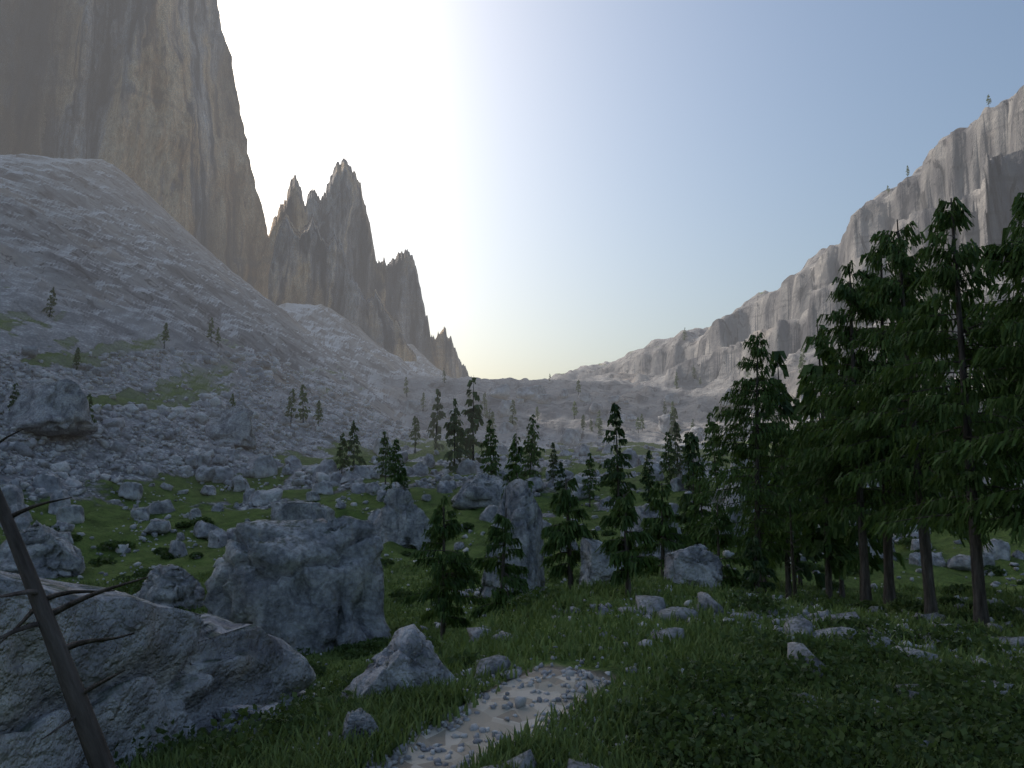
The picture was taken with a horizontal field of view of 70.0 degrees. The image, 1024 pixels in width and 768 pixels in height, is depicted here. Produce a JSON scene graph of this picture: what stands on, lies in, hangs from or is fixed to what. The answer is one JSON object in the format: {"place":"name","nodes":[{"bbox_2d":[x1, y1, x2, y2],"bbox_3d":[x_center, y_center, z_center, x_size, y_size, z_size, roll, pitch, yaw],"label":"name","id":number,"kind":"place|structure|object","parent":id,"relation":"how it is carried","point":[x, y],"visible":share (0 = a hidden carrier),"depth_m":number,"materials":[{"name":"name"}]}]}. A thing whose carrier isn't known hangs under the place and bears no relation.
{"place":"outdoors","nodes":[
{"label":"outdoors","id":0,"kind":"place"},
{"bbox_2d":[0,85,1023,767],"bbox_3d":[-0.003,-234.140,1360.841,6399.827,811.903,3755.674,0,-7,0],"label":"terrain","id":1,"kind":"structure","parent":0,"point":[114,257],"depth_m":206.31,"materials":[{"name":"stone"}]},
{"bbox_2d":[0,484,23,506],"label":"field boulder","id":2,"kind":"object","parent":1,"relation":"on","point":[13,494],"visible":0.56,"depth_m":68.07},
{"bbox_2d":[10,504,32,521],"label":"field boulder","id":3,"kind":"object","parent":1,"relation":"on","point":[16,507],"visible":0.38,"depth_m":64.86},
{"bbox_2d":[14,516,30,530],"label":"field boulder","id":4,"kind":"object","parent":1,"relation":"on","point":[22,522],"visible":0.48,"depth_m":61.90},
{"bbox_2d":[0,520,85,577],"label":"boulder","id":5,"kind":"object","parent":1,"relation":"on","point":[52,553],"visible":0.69,"depth_m":40.66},
{"bbox_2d":[32,473,61,493],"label":"field boulder","id":6,"kind":"object","parent":1,"relation":"on","point":[50,483],"visible":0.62,"depth_m":76.35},
{"bbox_2d":[0,379,97,435],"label":"boulder","id":7,"kind":"object","parent":1,"relation":"on","point":[56,408],"visible":0.9,"depth_m":90.52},
{"bbox_2d":[41,286,56,317],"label":"tree","id":8,"kind":"object","parent":1,"relation":"on","point":[53,302],"visible":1,"depth_m":139.04,"materials":[{"name":"green plant"}]},
{"bbox_2d":[48,489,70,514],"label":"field boulder","id":9,"kind":"object","parent":1,"relation":"on","point":[53,507],"visible":0.56,"depth_m":70.22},
{"bbox_2d":[56,521,74,531],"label":"field boulder","id":10,"kind":"object","parent":1,"relation":"on","point":[65,527],"visible":0.84,"depth_m":55.72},
{"bbox_2d":[56,505,84,523],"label":"field boulder","id":11,"kind":"object","parent":1,"relation":"on","point":[73,514],"visible":0.93,"depth_m":64.32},
{"bbox_2d":[0,429,147,767],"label":"dead tree","id":12,"kind":"object","parent":1,"relation":"on","point":[94,745],"visible":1,"depth_m":3.30,"materials":[{"name":"wood"}]},
{"bbox_2d":[118,482,142,499],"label":"field boulder","id":13,"kind":"object","parent":1,"relation":"on","point":[131,490],"visible":0.95,"depth_m":83.16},
{"bbox_2d":[0,0,267,286],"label":"cliff","id":14,"kind":"structure","parent":1,"relation":"on","point":[143,94],"depth_m":390.73,"materials":[{"name":"stone"}]},
{"bbox_2d":[130,506,149,518],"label":"field boulder","id":15,"kind":"object","parent":1,"relation":"on","point":[140,513],"visible":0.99,"depth_m":68.33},
{"bbox_2d":[144,518,170,533],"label":"field boulder","id":16,"kind":"object","parent":1,"relation":"on","point":[160,526],"visible":0.91,"depth_m":59.60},
{"bbox_2d":[0,571,316,767],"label":"boulder","id":17,"kind":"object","parent":1,"relation":"on","point":[181,667],"depth_m":4.60,"materials":[{"name":"stone"}]},
{"bbox_2d":[149,499,174,513],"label":"field boulder","id":18,"kind":"object","parent":1,"relation":"on","point":[162,506],"visible":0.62,"depth_m":70.65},
{"bbox_2d":[136,564,204,609],"bbox_3d":[-14.858,8.938,31.731,2.930,2.177,2.639,0,-7,0],"label":"boulder","id":19,"kind":"object","parent":1,"relation":"on","point":[170,585],"visible":0.74,"depth_m":30.96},
{"bbox_2d":[169,540,187,558],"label":"field boulder","id":20,"kind":"object","parent":1,"relation":"on","point":[176,547],"visible":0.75,"depth_m":53.90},
{"bbox_2d":[196,454,212,468],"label":"field boulder","id":21,"kind":"object","parent":1,"relation":"on","point":[204,459],"visible":0.42,"depth_m":102.44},
{"bbox_2d":[194,464,215,481],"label":"field boulder","id":22,"kind":"object","parent":1,"relation":"on","point":[204,473],"visible":0.92,"depth_m":99.86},
{"bbox_2d":[193,520,218,538],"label":"field boulder","id":23,"kind":"object","parent":1,"relation":"on","point":[202,529],"visible":0.66,"depth_m":60.08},
{"bbox_2d":[208,528,228,547],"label":"field boulder","id":24,"kind":"object","parent":1,"relation":"on","point":[218,537],"visible":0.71,"depth_m":56.67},
{"bbox_2d":[212,466,233,482],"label":"field boulder","id":25,"kind":"object","parent":1,"relation":"on","point":[222,474],"visible":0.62,"depth_m":101.50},
{"bbox_2d":[204,405,256,449],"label":"boulder","id":26,"kind":"object","parent":1,"relation":"on","point":[232,425],"visible":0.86,"depth_m":120.67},
{"bbox_2d":[232,474,249,491],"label":"field boulder","id":27,"kind":"object","parent":1,"relation":"on","point":[240,483],"visible":0.8,"depth_m":100.25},
{"bbox_2d":[208,701,279,737],"bbox_3d":[-1.895,2.440,5.225,0.491,0.282,0.433,0,-7,0],"label":"rock","id":28,"kind":"object","parent":1,"relation":"on","point":[217,713],"visible":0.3,"depth_m":5.17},
{"bbox_2d":[249,490,271,506],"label":"field boulder","id":29,"kind":"object","parent":1,"relation":"on","point":[255,498],"visible":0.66,"depth_m":85.50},
{"bbox_2d":[253,455,277,477],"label":"field boulder","id":30,"kind":"object","parent":1,"relation":"on","point":[265,466],"visible":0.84,"depth_m":105.80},
{"bbox_2d":[285,389,296,423],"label":"tree","id":31,"kind":"object","parent":1,"relation":"on","point":[290,404],"visible":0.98,"depth_m":155.15,"materials":[{"name":"green plant"}]},
{"bbox_2d":[284,455,301,468],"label":"field boulder","id":32,"kind":"object","parent":1,"relation":"on","point":[293,461],"visible":0.73,"depth_m":110.98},
{"bbox_2d":[202,515,391,653],"bbox_3d":[-7.611,7.354,25.761,7.282,5.358,4.793,0,-7,0],"label":"boulder","id":33,"kind":"object","parent":1,"relation":"on","point":[317,585],"visible":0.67,"depth_m":24.42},
{"bbox_2d":[270,501,335,521],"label":"boulder","id":34,"kind":"object","parent":1,"relation":"on","point":[296,510],"visible":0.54,"depth_m":65.68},
{"bbox_2d":[295,384,310,422],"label":"tree","id":35,"kind":"object","parent":1,"relation":"on","point":[304,399],"visible":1,"depth_m":154.82,"materials":[{"name":"green plant"}]},
{"bbox_2d":[311,482,332,494],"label":"field boulder","id":36,"kind":"object","parent":1,"relation":"on","point":[322,488],"visible":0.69,"depth_m":93.71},
{"bbox_2d":[312,459,336,475],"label":"field boulder","id":37,"kind":"object","parent":1,"relation":"on","point":[327,466],"visible":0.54,"depth_m":104.97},
{"bbox_2d":[334,433,350,473],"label":"tree","id":38,"kind":"object","parent":1,"relation":"on","point":[340,453],"visible":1,"depth_m":104.68,"materials":[{"name":"green plant"}]},
{"bbox_2d":[268,213,416,361],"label":"pinnacles","id":39,"kind":"object","parent":1,"relation":"on","point":[308,264],"visible":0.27,"depth_m":426.74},
{"bbox_2d":[345,420,366,470],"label":"tree","id":40,"kind":"object","parent":1,"relation":"on","point":[350,442],"visible":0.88,"depth_m":107.19,"materials":[{"name":"green plant"}]},
{"bbox_2d":[350,482,365,493],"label":"field boulder","id":41,"kind":"object","parent":1,"relation":"on","point":[358,488],"visible":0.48,"depth_m":93.84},
{"bbox_2d":[340,707,378,742],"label":"rock","id":42,"kind":"object","parent":1,"relation":"on","point":[361,718],"visible":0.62,"depth_m":4.32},
{"bbox_2d":[253,158,468,377],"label":"rocky peaks","id":43,"kind":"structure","parent":1,"relation":"on","point":[338,209],"depth_m":489.11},
{"bbox_2d":[352,464,374,478],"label":"field boulder","id":44,"kind":"object","parent":1,"relation":"on","point":[364,472],"visible":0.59,"depth_m":104.83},
{"bbox_2d":[374,431,395,484],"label":"tree","id":45,"kind":"object","parent":1,"relation":"on","point":[384,441],"visible":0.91,"depth_m":96.86,"materials":[{"name":"green plant"}]},
{"bbox_2d":[382,437,407,498],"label":"tree","id":46,"kind":"object","parent":1,"relation":"on","point":[395,469],"visible":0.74,"depth_m":80.45,"materials":[{"name":"green plant"}]},
{"bbox_2d":[341,624,457,701],"bbox_3d":[-0.821,2.142,5.479,0.930,0.618,0.642,2,-7,-17],"label":"boulder","id":47,"kind":"object","parent":1,"relation":"on","point":[408,653],"visible":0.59,"depth_m":5.31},
{"bbox_2d":[373,482,432,549],"bbox_3d":[-7.941,9.770,53.787,4.907,5.094,2.848,0,-7,0],"label":"boulder","id":48,"kind":"object","parent":1,"relation":"on","point":[402,519],"visible":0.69,"depth_m":53.02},
{"bbox_2d":[409,416,420,452],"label":"tree","id":49,"kind":"object","parent":1,"relation":"on","point":[416,427],"visible":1,"depth_m":165.18,"materials":[{"name":"green plant"}]},
{"bbox_2d":[426,389,445,449],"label":"tree","id":50,"kind":"object","parent":1,"relation":"on","point":[440,414],"visible":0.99,"depth_m":167.17,"materials":[{"name":"green plant"}]},
{"bbox_2d":[437,480,452,493],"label":"field boulder","id":51,"kind":"object","parent":1,"relation":"on","point":[444,486],"visible":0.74,"depth_m":88.06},
{"bbox_2d":[401,496,490,639],"bbox_3d":[-1.524,4.460,16.495,1.843,3.874,1.849,-6,-9,39],"label":"tree","id":52,"kind":"object","parent":1,"relation":"on","point":[464,575],"visible":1,"depth_m":16.33,"materials":[{"name":"green plant"}]},
{"bbox_2d":[443,396,472,471],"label":"tree","id":53,"kind":"object","parent":1,"relation":"on","point":[452,429],"visible":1,"depth_m":114.10,"materials":[{"name":"green plant"}]},
{"bbox_2d":[456,458,476,474],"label":"field boulder","id":54,"kind":"object","parent":1,"relation":"on","point":[466,466],"visible":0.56,"depth_m":113.15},
{"bbox_2d":[457,377,483,462],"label":"tree","id":55,"kind":"object","parent":1,"relation":"on","point":[474,414],"visible":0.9,"depth_m":125.87,"materials":[{"name":"green plant"}]},
{"bbox_2d":[451,472,504,509],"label":"boulder","id":56,"kind":"object","parent":1,"relation":"on","point":[479,490],"visible":0.77,"depth_m":79.80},
{"bbox_2d":[479,505,498,522],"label":"field boulder","id":57,"kind":"object","parent":1,"relation":"on","point":[488,513],"visible":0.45,"depth_m":70.93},
{"bbox_2d":[478,419,502,476],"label":"tree","id":58,"kind":"object","parent":1,"relation":"on","point":[489,451],"visible":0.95,"depth_m":92.50,"materials":[{"name":"green plant"}]},
{"bbox_2d":[465,508,530,622],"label":"tree","id":59,"kind":"object","parent":1,"relation":"on","point":[508,574],"visible":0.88,"depth_m":14.48,"materials":[{"name":"green plant"}]},
{"bbox_2d":[486,384,510,398],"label":"field boulder","id":60,"kind":"object","parent":1,"relation":"on","point":[502,391],"visible":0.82,"depth_m":291.37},
{"bbox_2d":[496,421,514,433],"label":"field boulder","id":61,"kind":"object","parent":1,"relation":"on","point":[505,427],"visible":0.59,"depth_m":240.45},
{"bbox_2d":[497,400,514,416],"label":"field boulder","id":62,"kind":"object","parent":1,"relation":"on","point":[504,409],"visible":0.75,"depth_m":270.19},
{"bbox_2d":[0,346,1023,627],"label":"stones","id":63,"kind":"object","parent":1,"relation":"on","point":[114,424],"visible":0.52,"depth_m":111.02,"materials":[{"name":"stone"}]},
{"bbox_2d":[0,351,1023,767],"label":"stones","id":64,"kind":"object","parent":1,"relation":"on","point":[520,701],"visible":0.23,"depth_m":5.73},
{"bbox_2d":[479,478,544,597],"bbox_3d":[-0.086,7.698,33.618,3.111,6.665,2.312,-3,-7,21],"label":"boulder","id":65,"kind":"object","parent":1,"relation":"on","point":[521,505],"visible":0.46,"depth_m":33.10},
{"bbox_2d":[501,433,533,497],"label":"tree","id":66,"kind":"object","parent":1,"relation":"on","point":[514,449],"visible":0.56,"depth_m":71.56,"materials":[{"name":"green plant"}]},
{"bbox_2d":[516,386,535,398],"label":"field boulder","id":67,"kind":"object","parent":1,"relation":"on","point":[524,392],"visible":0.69,"depth_m":293.86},
{"bbox_2d":[514,414,544,479],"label":"tree","id":68,"kind":"object","parent":1,"relation":"on","point":[528,448],"visible":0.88,"depth_m":94.57,"materials":[{"name":"green plant"}]},
{"bbox_2d":[526,477,543,490],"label":"field boulder","id":69,"kind":"object","parent":1,"relation":"on","point":[538,482],"visible":0.46,"depth_m":91.12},
{"bbox_2d":[47,516,1023,767],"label":"plants","id":70,"kind":"object","parent":1,"relation":"on","point":[736,735],"visible":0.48,"depth_m":4.92,"materials":[{"name":"green plant"}]},
{"bbox_2d":[62,560,1023,767],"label":"grass tufts","id":71,"kind":"object","parent":1,"relation":"on","point":[391,718],"visible":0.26,"depth_m":6.03,"materials":[{"name":"plant"}]},
{"bbox_2d":[546,442,558,484],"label":"tree","id":72,"kind":"object","parent":1,"relation":"on","point":[552,458],"visible":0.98,"depth_m":97.02,"materials":[{"name":"green plant"}]},
{"bbox_2d":[552,461,568,511],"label":"tree","id":73,"kind":"object","parent":1,"relation":"on","point":[560,484],"visible":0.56,"depth_m":83.20,"materials":[{"name":"green plant"}]},
{"bbox_2d":[539,478,603,588],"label":"tree","id":74,"kind":"object","parent":1,"relation":"on","point":[572,529],"visible":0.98,"depth_m":12.09,"materials":[{"name":"green plant"}]},
{"bbox_2d":[581,452,601,506],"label":"tree","id":75,"kind":"object","parent":1,"relation":"on","point":[591,475],"visible":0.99,"depth_m":84.33,"materials":[{"name":"green plant"}]},
{"bbox_2d":[578,537,623,588],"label":"boulder","id":76,"kind":"object","parent":1,"relation":"on","point":[594,566],"visible":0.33,"depth_m":11.53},
{"bbox_2d":[599,403,636,508],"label":"tree","id":77,"kind":"object","parent":1,"relation":"on","point":[618,475],"visible":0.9,"depth_m":73.54,"materials":[{"name":"green plant"}]},
{"bbox_2d":[615,449,637,467],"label":"field boulder","id":78,"kind":"object","parent":1,"relation":"on","point":[633,462],"visible":0.49,"depth_m":123.76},
{"bbox_2d":[594,490,659,596],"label":"tree","id":79,"kind":"object","parent":1,"relation":"on","point":[624,515],"visible":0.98,"depth_m":10.08,"materials":[{"name":"green plant"}]},
{"bbox_2d":[639,450,658,503],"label":"tree","id":80,"kind":"object","parent":1,"relation":"on","point":[645,475],"visible":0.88,"depth_m":74.78,"materials":[{"name":"green plant"}]},
{"bbox_2d":[620,503,681,558],"bbox_3d":[10.341,10.980,52.946,3.353,4.761,4.223,5,-8,-33],"label":"boulder","id":81,"kind":"object","parent":1,"relation":"on","point":[642,513],"visible":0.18,"depth_m":52.30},
{"bbox_2d":[649,462,663,480],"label":"field boulder","id":82,"kind":"object","parent":1,"relation":"on","point":[657,470],"visible":0.46,"depth_m":102.17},
{"bbox_2d":[633,481,695,578],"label":"tree","id":83,"kind":"object","parent":1,"relation":"on","point":[663,533],"visible":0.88,"depth_m":14.41,"materials":[{"name":"green plant"}]},
{"bbox_2d":[658,414,673,432],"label":"field boulder","id":84,"kind":"object","parent":1,"relation":"on","point":[664,426],"visible":0.56,"depth_m":241.47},
{"bbox_2d":[659,432,678,483],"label":"tree","id":85,"kind":"object","parent":1,"relation":"on","point":[670,459],"visible":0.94,"depth_m":92.79,"materials":[{"name":"green plant"}]},
{"bbox_2d":[670,422,686,474],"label":"tree","id":86,"kind":"object","parent":1,"relation":"on","point":[675,437],"visible":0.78,"depth_m":104.17,"materials":[{"name":"green plant"}]},
{"bbox_2d":[667,432,709,546],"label":"tree","id":87,"kind":"object","parent":1,"relation":"on","point":[693,439],"visible":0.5,"depth_m":45.85,"materials":[{"name":"green plant"}]},
{"bbox_2d":[680,432,696,490],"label":"tree","id":88,"kind":"object","parent":1,"relation":"on","point":[685,440],"visible":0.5,"depth_m":89.53,"materials":[{"name":"green plant"}]},
{"bbox_2d":[664,544,722,588],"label":"boulder","id":89,"kind":"object","parent":1,"relation":"on","point":[700,563],"visible":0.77,"depth_m":11.86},
{"bbox_2d":[682,466,716,553],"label":"tree","id":90,"kind":"object","parent":1,"relation":"on","point":[694,510],"visible":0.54,"depth_m":42.08,"materials":[{"name":"green plant"}]},
{"bbox_2d":[698,412,732,488],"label":"tree","id":91,"kind":"object","parent":1,"relation":"on","point":[714,468],"visible":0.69,"depth_m":84.21,"materials":[{"name":"green plant"}]},
{"bbox_2d":[696,502,750,589],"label":"tree","id":92,"kind":"object","parent":1,"relation":"on","point":[717,539],"visible":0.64,"depth_m":17.79,"materials":[{"name":"green plant"}]},
{"bbox_2d":[467,592,1023,767],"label":"rocks","id":93,"kind":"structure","parent":1,"relation":"on","point":[657,602],"depth_m":7.91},
{"bbox_2d":[699,481,801,547],"bbox_3d":[19.165,10.500,58.146,9.046,6.600,6.808,0,-7,0],"label":"boulder","id":94,"kind":"object","parent":1,"relation":"on","point":[722,499],"visible":0.08,"depth_m":56.03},
{"bbox_2d":[739,536,779,593],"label":"tree","id":95,"kind":"object","parent":1,"relation":"on","point":[758,562],"visible":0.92,"depth_m":15.73,"materials":[{"name":"green plant"}]},
{"bbox_2d":[687,332,839,593],"bbox_3d":[8.444,3.244,24.992,4.816,10.266,4.368,4,-5,-13],"label":"tree","id":96,"kind":"object","parent":1,"relation":"on","point":[766,398],"visible":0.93,"depth_m":24.99,"materials":[{"name":"green plant"}]},
{"bbox_2d":[737,426,800,591],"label":"tree","id":97,"kind":"object","parent":1,"relation":"on","point":[747,515],"visible":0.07,"depth_m":37.31,"materials":[{"name":"green plant"}]},
{"bbox_2d":[741,351,824,598],"bbox_3d":[12.421,4.205,33.905,3.931,11.608,4.692,2,-8,-12],"label":"tree","id":98,"kind":"object","parent":1,"relation":"on","point":[785,407],"visible":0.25,"depth_m":33.43,"materials":[{"name":"green plant"}]},
{"bbox_2d":[783,505,802,596],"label":"dead tree","id":99,"kind":"object","parent":1,"relation":"on","point":[793,566],"visible":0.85,"depth_m":20.66,"materials":[{"name":"wood"}]},
{"bbox_2d":[762,324,879,600],"bbox_3d":[11.781,3.089,27.583,4.122,11.290,4.100,0,-7,-6],"label":"tree","id":100,"kind":"object","parent":1,"relation":"on","point":[828,542],"visible":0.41,"depth_m":27.35,"materials":[{"name":"green plant"}]},
{"bbox_2d":[807,489,870,597],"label":"tree","id":101,"kind":"object","parent":1,"relation":"on","point":[841,585],"visible":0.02,"depth_m":33.86,"materials":[{"name":"green plant"}]},
{"bbox_2d":[768,260,939,606],"bbox_3d":[8.598,1.203,18.329,3.933,8.807,3.660,2,-7,-14],"label":"tree","id":102,"kind":"object","parent":1,"relation":"on","point":[849,296],"visible":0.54,"depth_m":18.35,"materials":[{"name":"green plant"}]},
{"bbox_2d":[814,377,909,609],"bbox_3d":[14.294,4.478,29.853,3.877,9.980,3.913,-3,-9,31],"label":"tree","id":103,"kind":"object","parent":1,"relation":"on","point":[850,540],"visible":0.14,"depth_m":29.11,"materials":[{"name":"green plant"}]},
{"bbox_2d":[787,234,993,603],"bbox_3d":[9.538,0.835,18.842,4.642,9.565,4.184,-2,-7,19],"label":"tree","id":104,"kind":"object","parent":1,"relation":"on","point":[889,592],"visible":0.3,"depth_m":18.36,"materials":[{"name":"green plant"}]},
{"bbox_2d":[809,219,1023,613],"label":"tree","id":105,"kind":"object","parent":1,"relation":"on","point":[883,290],"visible":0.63,"depth_m":14.90,"materials":[{"name":"green plant"}]},
{"bbox_2d":[846,271,998,585],"bbox_3d":[13.022,1.462,23.645,4.566,11.291,4.683,-7,-10,44],"label":"tree","id":106,"kind":"object","parent":1,"relation":"on","point":[948,382],"visible":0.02,"depth_m":23.10,"materials":[{"name":"green plant"}]},
{"bbox_2d":[854,196,1023,625],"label":"tree","id":107,"kind":"object","parent":1,"relation":"on","point":[947,276],"visible":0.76,"depth_m":12.20,"materials":[{"name":"green plant"}]},
{"bbox_2d":[932,552,945,566],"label":"field boulder","id":108,"kind":"object","parent":1,"relation":"on","point":[938,559],"visible":0.46,"depth_m":49.40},
{"bbox_2d":[947,554,970,570],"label":"field boulder","id":109,"kind":"object","parent":1,"relation":"on","point":[961,562],"visible":0.67,"depth_m":48.24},
{"bbox_2d":[918,192,1023,547],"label":"tree","id":110,"kind":"object","parent":1,"relation":"on","point":[986,446],"visible":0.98,"depth_m":10.78,"materials":[{"name":"green plant"}]},
{"bbox_2d":[937,197,1023,529],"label":"tree","id":111,"kind":"object","parent":1,"relation":"on","point":[1020,410],"visible":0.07,"depth_m":15.58,"materials":[{"name":"green plant"}]},
{"bbox_2d":[983,538,1010,560],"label":"field boulder","id":112,"kind":"object","parent":1,"relation":"on","point":[1001,549],"visible":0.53,"depth_m":50.14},
{"bbox_2d":[217,0,1023,379],"label":"sky","id":113,"kind":"structure","parent":0,"point":[568,185],"materials":[{"name":"blue"}]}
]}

